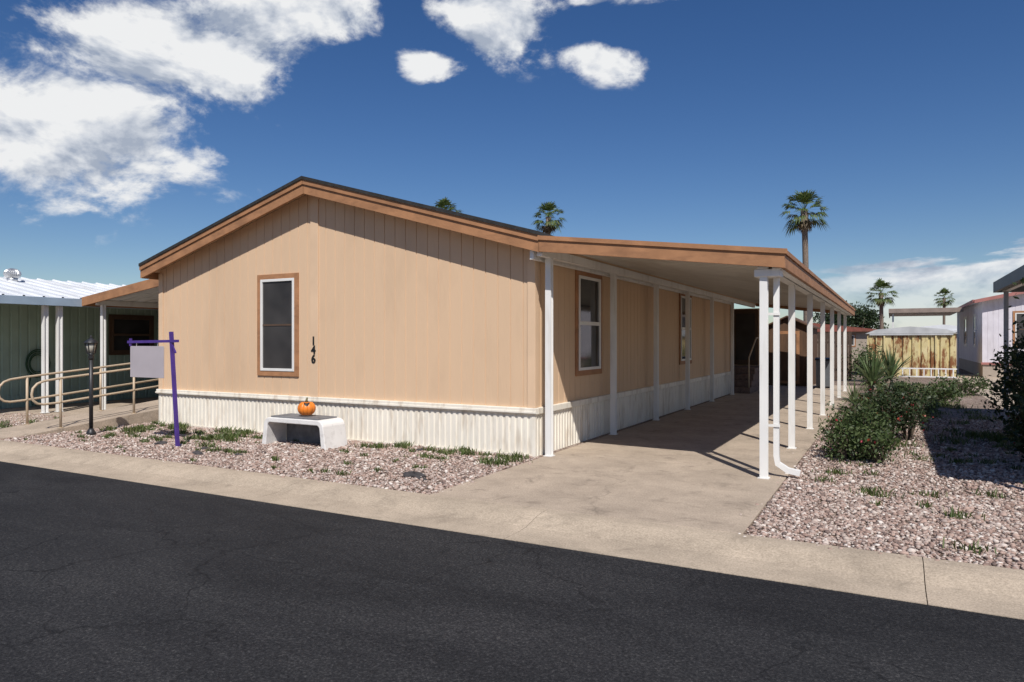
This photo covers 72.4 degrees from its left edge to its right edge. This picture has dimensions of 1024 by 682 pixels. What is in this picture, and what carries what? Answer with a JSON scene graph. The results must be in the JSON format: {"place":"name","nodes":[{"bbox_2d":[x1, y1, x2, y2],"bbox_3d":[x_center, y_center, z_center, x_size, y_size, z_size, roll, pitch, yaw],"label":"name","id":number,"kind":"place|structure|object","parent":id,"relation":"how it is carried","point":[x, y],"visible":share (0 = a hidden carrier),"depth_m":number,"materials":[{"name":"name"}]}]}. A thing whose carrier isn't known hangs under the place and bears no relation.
{"place":"outdoors","nodes":[
{"label":"outdoors","id":0,"kind":"place"},
{"bbox_2d":[0,303,158,395],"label":"side wall","id":1,"kind":"structure","parent":0,"point":[20,332],"depth_m":17.79,"materials":[{"name":"green"}]},
{"bbox_2d":[109,314,111,354],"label":"window trim","id":2,"kind":"structure","parent":1,"relation":"attached to","point":[110,334],"depth_m":18.82,"materials":[{"name":"wood"}]},
{"bbox_2d":[112,314,150,318],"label":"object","id":3,"kind":"structure","parent":1,"relation":"attached to","point":[129,316],"depth_m":19.32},
{"bbox_2d":[114,336,149,349],"bbox_3d":[-10.523,0.055,19.368,0.014,0.390,1.040,0,0,29],"label":"window glass","id":4,"kind":"object","parent":1,"relation":"attached to","point":[120,343],"visible":0.57,"depth_m":19.23,"materials":[{"name":"glass"}]},
{"bbox_2d":[0,397,158,423],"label":"neighbour driveway","id":5,"kind":"structure","parent":0,"point":[74,409],"depth_m":16.28,"materials":[{"name":"concrete"}]},
{"bbox_2d":[41,305,48,412],"bbox_3d":[-10.303,0.362,15.437,0.100,2.444,0.100,0,0,29],"label":"post","id":6,"kind":"object","parent":5,"relation":"on","point":[44,345],"visible":0.82,"depth_m":15.42,"materials":[{"name":"metal"}]},
{"bbox_2d":[56,306,62,410],"bbox_3d":[-10.160,0.362,15.700,0.100,2.444,0.100,0,0,29],"label":"post","id":7,"kind":"object","parent":5,"relation":"on","point":[59,338],"visible":0.63,"depth_m":15.68,"materials":[{"name":"metal"}]},
{"bbox_2d":[82,279,158,409],"bbox_3d":[-5.428,0.062,20.265,3.626,3.044,11.738,0,0,29],"label":"side awning","id":8,"kind":"object","parent":5,"relation":"on","point":[144,294],"visible":0.13,"depth_m":15.96,"materials":[{"name":"brown paint"}]},
{"bbox_2d":[114,319,148,333],"bbox_3d":[-10.525,-0.395,19.369,0.008,0.390,1.040,0,0,29],"label":"window glass","id":9,"kind":"object","parent":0,"point":[122,326],"visible":1,"depth_m":19.36,"materials":[{"name":"glass"}]},
{"bbox_2d":[160,194,526,407],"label":"front wall","id":10,"kind":"structure","parent":0,"point":[411,311],"depth_m":11.09,"materials":[{"name":"beige"}]},
{"bbox_2d":[159,273,162,388],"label":"corner trim","id":11,"kind":"structure","parent":10,"relation":"attached to","point":[160,316],"depth_m":13.47,"materials":[{"name":"wood"}]},
{"bbox_2d":[154,194,305,272],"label":"roof deck","id":12,"kind":"structure","parent":10,"relation":"on","point":[158,271],"depth_m":12.56,"materials":[{"name":"wood"}]},
{"bbox_2d":[138,176,301,265],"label":"shingle roof","id":13,"kind":"structure","parent":12,"relation":"on","point":[224,219],"depth_m":12.19,"materials":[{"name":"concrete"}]},
{"bbox_2d":[140,184,303,277],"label":"rake fascia","id":14,"kind":"structure","parent":12,"relation":"attached to","point":[270,206],"depth_m":12.23,"materials":[{"name":"wood"}]},
{"bbox_2d":[139,180,301,269],"bbox_3d":[-5.242,-1.981,12.335,4.221,1.274,0.021,0,0,29],"label":"rake cap","id":15,"kind":"object","parent":14,"relation":"attached to","point":[231,219],"visible":1,"depth_m":12.21,"materials":[{"name":"wood"}]},
{"bbox_2d":[257,275,260,374],"bbox_3d":[-4.406,-0.275,12.208,0.085,1.750,0.028,0,0,29],"label":"front window trim","id":16,"kind":"structure","parent":10,"relation":"attached to","point":[258,324],"depth_m":12.20,"materials":[{"name":"brown paint"}]},
{"bbox_2d":[260,280,262,370],"bbox_3d":[-4.352,-0.275,12.172,0.045,1.580,0.038,0,0,29],"label":"front window frame","id":17,"kind":"object","parent":10,"relation":"attached to","point":[261,324],"visible":1,"depth_m":12.16,"materials":[{"name":"metal"}]},
{"bbox_2d":[261,371,293,376],"bbox_3d":[-4.017,0.557,11.998,0.800,0.085,0.026,0,0,29],"label":"front window trim","id":18,"kind":"structure","parent":10,"relation":"attached to","point":[277,373],"depth_m":11.98,"materials":[{"name":"brown paint"}]},
{"bbox_2d":[262,368,291,370],"bbox_3d":[-4.019,0.492,11.993,0.710,0.045,0.036,0,0,29],"label":"front window frame","id":19,"kind":"object","parent":18,"relation":"on","point":[271,369],"visible":1,"depth_m":11.99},
{"bbox_2d":[263,281,291,368],"bbox_3d":[-4.015,-0.275,12.001,0.710,1.490,0.010,0,0,29],"label":"front window glass","id":20,"kind":"object","parent":19,"relation":"on","point":[277,309],"visible":1,"depth_m":12.00,"materials":[{"name":"glass"}]},
{"bbox_2d":[261,273,293,279],"bbox_3d":[-4.017,-1.107,11.998,0.800,0.085,0.026,0,0,29],"label":"front window trim","id":21,"kind":"structure","parent":10,"relation":"attached to","point":[278,276],"depth_m":11.98,"materials":[{"name":"brown paint"}]},
{"bbox_2d":[292,278,293,371],"bbox_3d":[-3.688,-0.275,11.812,0.045,1.580,0.038,0,0,29],"label":"front window frame","id":22,"kind":"object","parent":10,"relation":"attached to","point":[292,324],"visible":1,"depth_m":11.79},
{"bbox_2d":[294,273,298,376],"bbox_3d":[-3.629,-0.275,11.786,0.085,1.750,0.028,0,0,29],"label":"front window trim","id":23,"kind":"structure","parent":10,"relation":"attached to","point":[296,324],"depth_m":11.77,"materials":[{"name":"brown paint"}]},
{"bbox_2d":[310,195,318,396],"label":"trim","id":24,"kind":"structure","parent":10,"relation":"attached to","point":[314,285],"depth_m":11.58,"materials":[{"name":"wood"}]},
{"bbox_2d":[156,389,537,414],"bbox_3d":[-3.253,0.970,11.581,8.190,0.090,0.070,0,0,29],"label":"belly band front","id":25,"kind":"object","parent":10,"relation":"attached to","point":[377,401],"visible":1,"depth_m":11.02,"materials":[{"name":"plastic"}]},
{"bbox_2d":[155,391,535,413],"bbox_3d":[-3.273,0.985,11.544,8.210,0.030,0.010,0,0,29],"label":"belly band front lip","id":26,"kind":"object","parent":25,"relation":"attached to","point":[493,410],"visible":1,"depth_m":11.02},
{"bbox_2d":[527,249,535,407],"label":"corner trim","id":27,"kind":"structure","parent":10,"relation":"attached to","point":[531,333],"depth_m":9.66,"materials":[{"name":"wood"}]},
{"bbox_2d":[536,261,538,407],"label":"corner trim side","id":28,"kind":"structure","parent":10,"relation":"attached to","point":[537,334],"depth_m":9.71,"materials":[{"name":"wood"}]},
{"bbox_2d":[539,262,729,406],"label":"side wall","id":29,"kind":"structure","parent":10,"relation":"attached to","point":[635,335],"depth_m":13.22,"materials":[{"name":"beige"}]},
{"bbox_2d":[575,270,578,375],"bbox_3d":[1.014,-0.285,10.934,0.028,1.670,0.085,0,0,29],"label":"side window trim","id":30,"kind":"structure","parent":29,"relation":"attached to","point":[576,322],"depth_m":10.91,"materials":[{"name":"brown paint"}]},
{"bbox_2d":[579,369,599,375],"bbox_3d":[1.255,0.507,11.380,0.026,0.085,0.930,0,0,29],"label":"side window trim","id":31,"kind":"structure","parent":29,"relation":"attached to","point":[588,372],"depth_m":11.36,"materials":[{"name":"brown paint"}]},
{"bbox_2d":[579,275,580,370],"bbox_3d":[1.050,-0.285,10.988,0.040,1.500,0.045,0,0,29],"label":"side window frame","id":32,"kind":"object","parent":31,"relation":"on","point":[579,322],"visible":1,"depth_m":10.98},
{"bbox_2d":[581,366,599,369],"bbox_3d":[1.260,0.443,11.377,0.038,0.045,0.840,0,0,29],"label":"side window frame","id":33,"kind":"object","parent":31,"relation":"on","point":[590,368],"visible":1,"depth_m":11.36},
{"bbox_2d":[581,325,598,367],"bbox_3d":[1.254,0.083,11.381,0.014,0.675,0.840,0,0,29],"label":"side window glass","id":34,"kind":"object","parent":33,"relation":"on","point":[589,345],"visible":1,"depth_m":11.38,"materials":[{"name":"glass"}]},
{"bbox_2d":[599,279,600,368],"bbox_3d":[1.472,-0.285,11.766,0.040,1.500,0.045,0,0,29],"label":"side window frame","id":35,"kind":"object","parent":31,"relation":"on","point":[600,323],"visible":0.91,"depth_m":11.75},
{"bbox_2d":[581,321,599,325],"bbox_3d":[1.259,-0.285,11.378,0.034,0.060,0.840,0,0,29],"label":"side window rail","id":36,"kind":"object","parent":29,"relation":"attached to","point":[590,323],"visible":1,"depth_m":11.37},
{"bbox_2d":[581,279,598,321],"bbox_3d":[1.251,-0.652,11.383,0.008,0.675,0.840,0,0,29],"label":"side window glass","id":37,"kind":"object","parent":36,"relation":"on","point":[589,300],"visible":1,"depth_m":11.39,"materials":[{"name":"glass"}]},
{"bbox_2d":[600,275,601,373],"bbox_3d":[1.498,-0.285,11.826,0.028,1.670,0.085,0,0,29],"label":"side window trim","id":38,"kind":"structure","parent":29,"relation":"attached to","point":[601,325],"depth_m":11.82,"materials":[{"name":"brown paint"}]},
{"bbox_2d":[538,371,730,413],"bbox_3d":[3.514,0.970,15.537,0.070,0.090,13.338,0,0,29],"label":"belly band","id":39,"kind":"object","parent":29,"relation":"attached to","point":[566,405],"visible":0.77,"depth_m":12.59,"materials":[{"name":"plastic"}]},
{"bbox_2d":[679,293,680,364],"bbox_3d":[3.901,-0.295,16.250,0.028,1.690,0.085,0,0,29],"label":"window trim","id":40,"kind":"structure","parent":29,"relation":"attached to","point":[679,328],"depth_m":16.23,"materials":[{"name":"brown paint"}]},
{"bbox_2d":[690,298,691,359],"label":"window trim","id":41,"kind":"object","parent":29,"relation":"attached to","point":[691,328],"visible":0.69,"depth_m":17.08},
{"bbox_2d":[0,461,1023,681],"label":"asphalt road","id":42,"kind":"structure","parent":0,"point":[103,579],"depth_m":4.28,"materials":[{"name":"asphalt"}]},
{"bbox_2d":[0,360,1023,568],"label":"gravel yard","id":43,"kind":"structure","parent":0,"point":[975,401],"depth_m":10.32,"materials":[{"name":"gravel"}]},
{"bbox_2d":[0,415,58,427],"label":"weed patch","id":44,"kind":"object","parent":43,"relation":"on","point":[7,422],"visible":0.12,"depth_m":13.43,"materials":[{"name":"green plant"}]},
{"bbox_2d":[0,363,158,438],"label":"wheelchair ramp","id":45,"kind":"structure","parent":43,"relation":"on","point":[141,413],"depth_m":12.99,"materials":[{"name":"metal"}]},
{"bbox_2d":[0,387,158,408],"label":"skirting","id":46,"kind":"object","parent":43,"relation":"on","point":[147,393],"visible":0.17,"depth_m":18.22,"materials":[{"name":"green"}]},
{"bbox_2d":[83,335,98,435],"bbox_3d":[-7.135,0.750,11.862,0.230,1.700,0.199,0,0,29],"label":"lamp post","id":47,"kind":"object","parent":43,"relation":"on","point":[91,343],"visible":0.99,"depth_m":11.83,"materials":[{"name":"metal"}]},
{"bbox_2d":[127,332,179,445],"bbox_3d":[-5.549,0.730,10.819,1.243,1.745,0.066,0,0,29],"label":"yard sign","id":48,"kind":"object","parent":43,"relation":"on","point":[146,361],"visible":0.97,"depth_m":10.78,"materials":[{"name":"purple paint"}]},
{"bbox_2d":[23,420,532,475],"bbox_3d":[-3.773,1.536,10.411,8.359,0.129,2.524,0,0,29],"label":"weed patch","id":49,"kind":"object","parent":43,"relation":"on","point":[229,436],"visible":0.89,"depth_m":10.50,"materials":[{"name":"green plant"}]},
{"bbox_2d":[262,413,346,450],"bbox_3d":[-3.182,1.374,10.717,1.316,0.452,0.480,0,0,29],"label":"garden bench","id":50,"kind":"object","parent":43,"relation":"on","point":[326,432],"visible":0.97,"depth_m":10.70,"materials":[{"name":"paint"}]},
{"bbox_2d":[297,397,315,414],"bbox_3d":[-3.138,0.994,10.693,0.265,0.268,0.270,0,0,29],"label":"jack lantern","id":51,"kind":"object","parent":50,"relation":"on","point":[306,407],"visible":1,"depth_m":10.60,"materials":[{"name":"orange"}]},
{"bbox_2d":[158,422,531,455],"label":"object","id":52,"kind":"object","parent":43,"relation":"on","point":[492,452],"visible":0.36,"depth_m":10.61,"materials":[{"name":"plastic"}]},
{"bbox_2d":[159,394,531,454],"bbox_3d":[-3.244,1.300,11.578,8.110,0.600,0.014,0,0,29],"label":"skirting front","id":53,"kind":"object","parent":43,"relation":"on","point":[495,432],"visible":0.66,"depth_m":10.87,"materials":[{"name":"plastic"}]},
{"bbox_2d":[403,471,426,477],"bbox_3d":[-1.147,1.577,8.201,0.308,0.111,0.158,0,0,29],"label":"rock","id":54,"kind":"object","parent":43,"relation":"on","point":[411,474],"visible":0.66,"depth_m":8.16,"materials":[{"name":"stone"}]},
{"bbox_2d":[434,197,461,212],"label":"fan palm","id":55,"kind":"object","parent":43,"relation":"on","point":[442,203],"visible":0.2,"depth_m":64.53,"materials":[{"name":"green plant"}]},
{"bbox_2d":[0,412,1023,569],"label":"gravel stones","id":56,"kind":"object","parent":43,"relation":"on","point":[983,530],"visible":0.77,"depth_m":8.01,"materials":[{"name":"gravel"}]},
{"bbox_2d":[532,415,536,456],"bbox_3d":[0.308,1.308,9.665,0.058,0.584,0.058,0,0,29],"label":"skirting corner","id":57,"kind":"object","parent":43,"relation":"on","point":[534,435],"visible":0.99,"depth_m":9.64,"materials":[{"name":"plastic"}]},
{"bbox_2d":[531,201,567,234],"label":"fan palm","id":58,"kind":"object","parent":43,"relation":"on","point":[548,227],"visible":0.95,"depth_m":64.57,"materials":[{"name":"green plant"}]},
{"bbox_2d":[537,375,730,455],"bbox_3d":[3.503,1.300,15.519,0.014,0.600,13.380,0,0,29],"label":"skirting","id":59,"kind":"object","parent":43,"relation":"on","point":[576,424],"visible":0.77,"depth_m":12.65,"materials":[{"name":"plastic"}]},
{"bbox_2d":[734,308,759,365],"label":"porch end wall","id":60,"kind":"structure","parent":43,"relation":"on","point":[758,332],"depth_m":23.94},
{"bbox_2d":[734,309,757,364],"bbox_3d":[8.052,-0.130,24.125,0.830,1.900,0.028,0,0,29],"label":"porch door","id":61,"kind":"structure","parent":60,"relation":"in","point":[745,362],"depth_m":24.08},
{"bbox_2d":[736,313,754,359],"bbox_3d":[8.041,-0.150,24.104,0.630,1.600,0.019,0,0,29],"label":"porch door panel","id":62,"kind":"structure","parent":61,"relation":"attached to","point":[745,331],"depth_m":24.09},
{"bbox_2d":[780,189,830,321],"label":"fan palm","id":63,"kind":"object","parent":43,"relation":"on","point":[804,225],"visible":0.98,"depth_m":47.93,"materials":[{"name":"green plant"}]},
{"bbox_2d":[813,300,852,325],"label":"broadleaf tree","id":64,"kind":"object","parent":43,"relation":"on","point":[827,320],"visible":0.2,"depth_m":68.42,"materials":[{"name":"green plant"}]},
{"bbox_2d":[817,332,851,379],"bbox_3d":[10.500,0.595,29.608,7.000,1.950,0.060,0,0,29],"label":"wooden fence","id":65,"kind":"object","parent":43,"relation":"on","point":[827,345],"visible":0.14,"depth_m":28.20,"materials":[{"name":"brown wood"}]},
{"bbox_2d":[817,331,870,363],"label":"walls","id":66,"kind":"structure","parent":43,"relation":"on","point":[861,337],"depth_m":48.43,"materials":[{"name":"white"}]},
{"bbox_2d":[838,379,872,409],"bbox_3d":[7.896,1.220,15.952,0.944,0.760,1.087,0,0,8],"label":"yucca plant","id":67,"kind":"object","parent":43,"relation":"on","point":[854,391],"visible":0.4,"depth_m":15.96,"materials":[{"name":"green plant"}]},
{"bbox_2d":[814,393,902,465],"bbox_3d":[4.672,1.157,9.402,1.094,0.929,1.343,0,0,29],"label":"flowering bush","id":68,"kind":"object","parent":43,"relation":"on","point":[858,432],"visible":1,"depth_m":9.24,"materials":[{"name":"green plant"}]},
{"bbox_2d":[841,301,886,328],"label":"broadleaf tree","id":69,"kind":"object","parent":43,"relation":"on","point":[864,317],"visible":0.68,"depth_m":64.05,"materials":[{"name":"green plant"}]},
{"bbox_2d":[841,342,886,385],"bbox_3d":[13.394,0.824,26.516,2.013,1.636,4.467,0,0,29],"label":"shrub","id":70,"kind":"object","parent":43,"relation":"on","point":[857,361],"visible":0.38,"depth_m":27.36,"materials":[{"name":"green plant"}]},
{"bbox_2d":[845,346,911,397],"bbox_3d":[9.474,0.816,18.105,1.941,1.568,1.759,0,0,9],"label":"yucca plant","id":71,"kind":"object","parent":43,"relation":"on","point":[872,371],"visible":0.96,"depth_m":18.15,"materials":[{"name":"green plant"}]},
{"bbox_2d":[864,278,897,328],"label":"fan palm","id":72,"kind":"object","parent":43,"relation":"on","point":[880,301],"visible":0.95,"depth_m":54.97,"materials":[{"name":"green plant"}]},
{"bbox_2d":[862,346,920,394],"bbox_3d":[10.875,0.782,20.152,1.932,1.637,1.936,0,0,29],"label":"yucca plant","id":73,"kind":"object","parent":43,"relation":"on","point":[892,370],"visible":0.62,"depth_m":19.95,"materials":[{"name":"green plant"}]},
{"bbox_2d":[851,375,942,439],"bbox_3d":[6.165,1.083,11.389,1.463,1.054,2.124,0,0,29],"label":"flowering bush","id":74,"kind":"object","parent":43,"relation":"on","point":[891,405],"visible":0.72,"depth_m":11.13,"materials":[{"name":"green plant"}]},
{"bbox_2d":[860,392,940,418],"bbox_3d":[8.068,1.340,14.453,2.275,0.592,1.115,0,0,-17],"label":"shrub","id":75,"kind":"object","parent":43,"relation":"on","point":[930,409],"visible":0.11,"depth_m":14.54,"materials":[{"name":"green plant"}]},
{"bbox_2d":[866,326,956,376],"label":"metal garden shed","id":76,"kind":"structure","parent":43,"relation":"on","point":[931,347],"depth_m":31.14,"materials":[{"name":"metal"}]},
{"bbox_2d":[812,381,1023,554],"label":"weed patch","id":77,"kind":"object","parent":43,"relation":"on","point":[998,437],"visible":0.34,"depth_m":9.83,"materials":[{"name":"green plant"}]},
{"bbox_2d":[889,307,962,372],"bbox_3d":[22.993,-0.030,39.256,3.250,3.260,9.060,0,0,29],"label":"flat canopy","id":78,"kind":"object","parent":43,"relation":"on","point":[923,312],"visible":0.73,"depth_m":35.56,"materials":[{"name":"metal"}]},
{"bbox_2d":[900,368,956,377],"bbox_3d":[17.361,1.325,29.251,2.100,0.390,0.040,0,0,29],"label":"ladder","id":79,"kind":"object","parent":43,"relation":"on","point":[945,369],"visible":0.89,"depth_m":29.17,"materials":[{"name":"metal"}]},
{"bbox_2d":[934,287,954,324],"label":"fan palm","id":80,"kind":"object","parent":43,"relation":"on","point":[945,303],"visible":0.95,"depth_m":90.16,"materials":[{"name":"green plant"}]},
{"bbox_2d":[894,372,997,402],"bbox_3d":[12.024,1.266,19.919,4.373,0.761,2.511,0,0,-43],"label":"shrub","id":81,"kind":"object","parent":43,"relation":"on","point":[951,390],"visible":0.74,"depth_m":20.05,"materials":[{"name":"green plant"}]},
{"bbox_2d":[959,358,1011,377],"bbox_3d":[27.581,1.300,34.535,8.480,0.600,12.980,0,0,29],"label":"skirting","id":82,"kind":"object","parent":43,"relation":"on","point":[973,367],"visible":0.4,"depth_m":32.37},
{"bbox_2d":[981,278,1023,461],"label":"dark shrub","id":83,"kind":"object","parent":43,"relation":"on","point":[1013,382],"visible":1,"depth_m":10.26,"materials":[{"name":"green plant"}]},
{"bbox_2d":[0,0,1023,328],"label":"sky","id":84,"kind":"structure","parent":0,"point":[129,129],"materials":[{"name":"blue"}]},
{"bbox_2d":[430,385,856,533],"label":"concrete driveway","id":85,"kind":"structure","parent":0,"point":[698,467],"depth_m":8.49,"materials":[{"name":"concrete"}]},
{"bbox_2d":[530,235,854,478],"bbox_3d":[5.715,0.090,15.997,3.378,2.987,16.910,0,0,29],"label":"carport","id":86,"kind":"object","parent":85,"relation":"on","point":[764,279],"visible":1,"depth_m":10.31,"materials":[{"name":"white paint"}]},
{"bbox_2d":[571,254,755,305],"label":"eave fascia","id":87,"kind":"structure","parent":86,"relation":"attached to","point":[585,257],"depth_m":13.43,"materials":[{"name":"wood"}]},
{"bbox_2d":[730,337,759,393],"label":"entry steps","id":88,"kind":"structure","parent":85,"relation":"on","point":[746,379],"depth_m":21.66,"materials":[{"name":"wood"}]},
{"bbox_2d":[768,316,819,385],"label":"wooden shed","id":89,"kind":"structure","parent":85,"relation":"on","point":[800,352],"depth_m":24.73,"materials":[{"name":"brown wood"}]},
{"bbox_2d":[780,334,795,380],"bbox_3d":[9.722,0.575,24.716,0.600,1.650,0.019,0,0,29],"label":"door panel","id":90,"kind":"structure","parent":89,"relation":"in","point":[783,337],"depth_m":24.75,"materials":[{"name":"brown wood"}]},
{"bbox_2d":[780,331,799,383],"bbox_3d":[9.733,0.575,24.737,0.800,1.850,0.028,0,0,29],"label":"door","id":91,"kind":"structure","parent":89,"relation":"in","point":[797,333],"depth_m":24.57,"materials":[{"name":"brown paint"}]},
{"bbox_2d":[815,357,834,386],"bbox_3d":[10.609,1.073,23.731,0.560,1.047,0.759,0,0,29],"label":"waste bin","id":92,"kind":"object","parent":85,"relation":"on","point":[827,371],"visible":0.51,"depth_m":23.46,"materials":[{"name":"metal"}]},
{"bbox_2d":[813,323,868,328],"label":"roof","id":93,"kind":"structure","parent":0,"point":[827,326],"depth_m":48.86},
{"bbox_2d":[817,329,876,331],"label":"fascia","id":94,"kind":"structure","parent":93,"relation":"attached to","point":[851,330],"depth_m":48.25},
{"bbox_2d":[924,325,956,329],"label":"roof","id":95,"kind":"structure","parent":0,"point":[950,327],"depth_m":59.38,"materials":[{"name":"white metal"}]},
{"bbox_2d":[956,374,1018,413],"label":"neighbour patio","id":96,"kind":"structure","parent":0,"point":[993,379],"depth_m":23.99,"materials":[{"name":"concrete"}]},
{"bbox_2d":[993,265,1023,418],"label":"neighbour carport","id":97,"kind":"object","parent":96,"relation":"on","point":[1005,285],"visible":0.73,"depth_m":14.31,"materials":[{"name":"white metal"}]},
{"bbox_2d":[982,294,1023,362],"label":"front wall","id":98,"kind":"structure","parent":0,"point":[992,320],"depth_m":30.62,"materials":[{"name":"wood"}]},
{"bbox_2d":[959,302,981,362],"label":"side wall","id":99,"kind":"structure","parent":98,"relation":"attached to","point":[970,352],"depth_m":35.02,"materials":[{"name":"wood"}]},
{"bbox_3d":[29.567,-2.225,33.445,4.550,1.050,13.600,0,0,29],"label":"roof","id":100,"kind":"object","parent":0,"visible":0},
{"bbox_2d":[974,292,1023,302],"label":"rake trim","id":101,"kind":"structure","parent":100,"relation":"attached to","point":[994,297],"depth_m":30.30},
{"bbox_3d":[2.775,-1.964,18.225,4.255,1.304,17.880,0,0,29],"label":"roof deck","id":102,"kind":"object","parent":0,"visible":0},
{"bbox_2d":[303,184,539,251],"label":"rake fascia","id":103,"kind":"structure","parent":102,"relation":"attached to","point":[487,233],"depth_m":10.17,"materials":[{"name":"wood"}]},
{"bbox_2d":[302,179,538,240],"bbox_3d":[-1.520,-1.975,10.314,4.261,1.285,0.021,0,0,29],"label":"rake cap","id":104,"kind":"object","parent":103,"relation":"attached to","point":[437,213],"visible":1,"depth_m":10.15,"materials":[{"name":"wood"}]},
{"bbox_2d":[301,176,552,235],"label":"shingle roof","id":105,"kind":"structure","parent":102,"relation":"on","point":[431,207],"depth_m":10.09,"materials":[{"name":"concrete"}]},
{"label":"ground","id":106,"kind":"structure","parent":0,"visible":0},
{"bbox_2d":[0,440,1023,619],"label":"concrete kerb","id":107,"kind":"structure","parent":106,"relation":"on","point":[986,589],"depth_m":5.84,"materials":[{"name":"concrete"}]},
{"bbox_3d":[-8.826,-1.256,22.202,4.100,0.772,17.400,0,0,29],"label":"roof slab","id":108,"kind":"object","parent":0,"visible":0},
{"bbox_2d":[0,276,125,298],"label":"porch metal roof","id":109,"kind":"structure","parent":108,"relation":"on","point":[37,287],"depth_m":17.30,"materials":[{"name":"metal"}]},
{"bbox_2d":[7,277,17,281],"bbox_3d":[-12.540,-1.536,17.562,0.240,0.100,0.234,0,0,29],"label":"vent pipe","id":110,"kind":"object","parent":109,"relation":"on","point":[13,279],"visible":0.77,"depth_m":17.48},
{"bbox_2d":[3,268,21,277],"bbox_3d":[-12.540,-1.702,17.562,0.379,0.247,0.379,0,0,29],"label":"turbine vent","id":111,"kind":"object","parent":110,"relation":"on","point":[12,273],"visible":0.99,"depth_m":17.45,"materials":[{"name":"metal"}]},
{"bbox_2d":[0,295,158,309],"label":"eave fascia","id":112,"kind":"structure","parent":108,"relation":"attached to","point":[27,300],"depth_m":15.27,"materials":[{"name":"metal"}]},
{"bbox_3d":[22.304,0.193,29.971,1.140,0.045,0.036,0,0,29],"label":"front window frame","id":113,"kind":"object","parent":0,"visible":0},
{"bbox_2d":[1017,314,1023,342],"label":"front window glass","id":114,"kind":"object","parent":113,"relation":"on","point":[1019,318],"visible":0.6,"depth_m":30.18,"materials":[{"name":"glass"}]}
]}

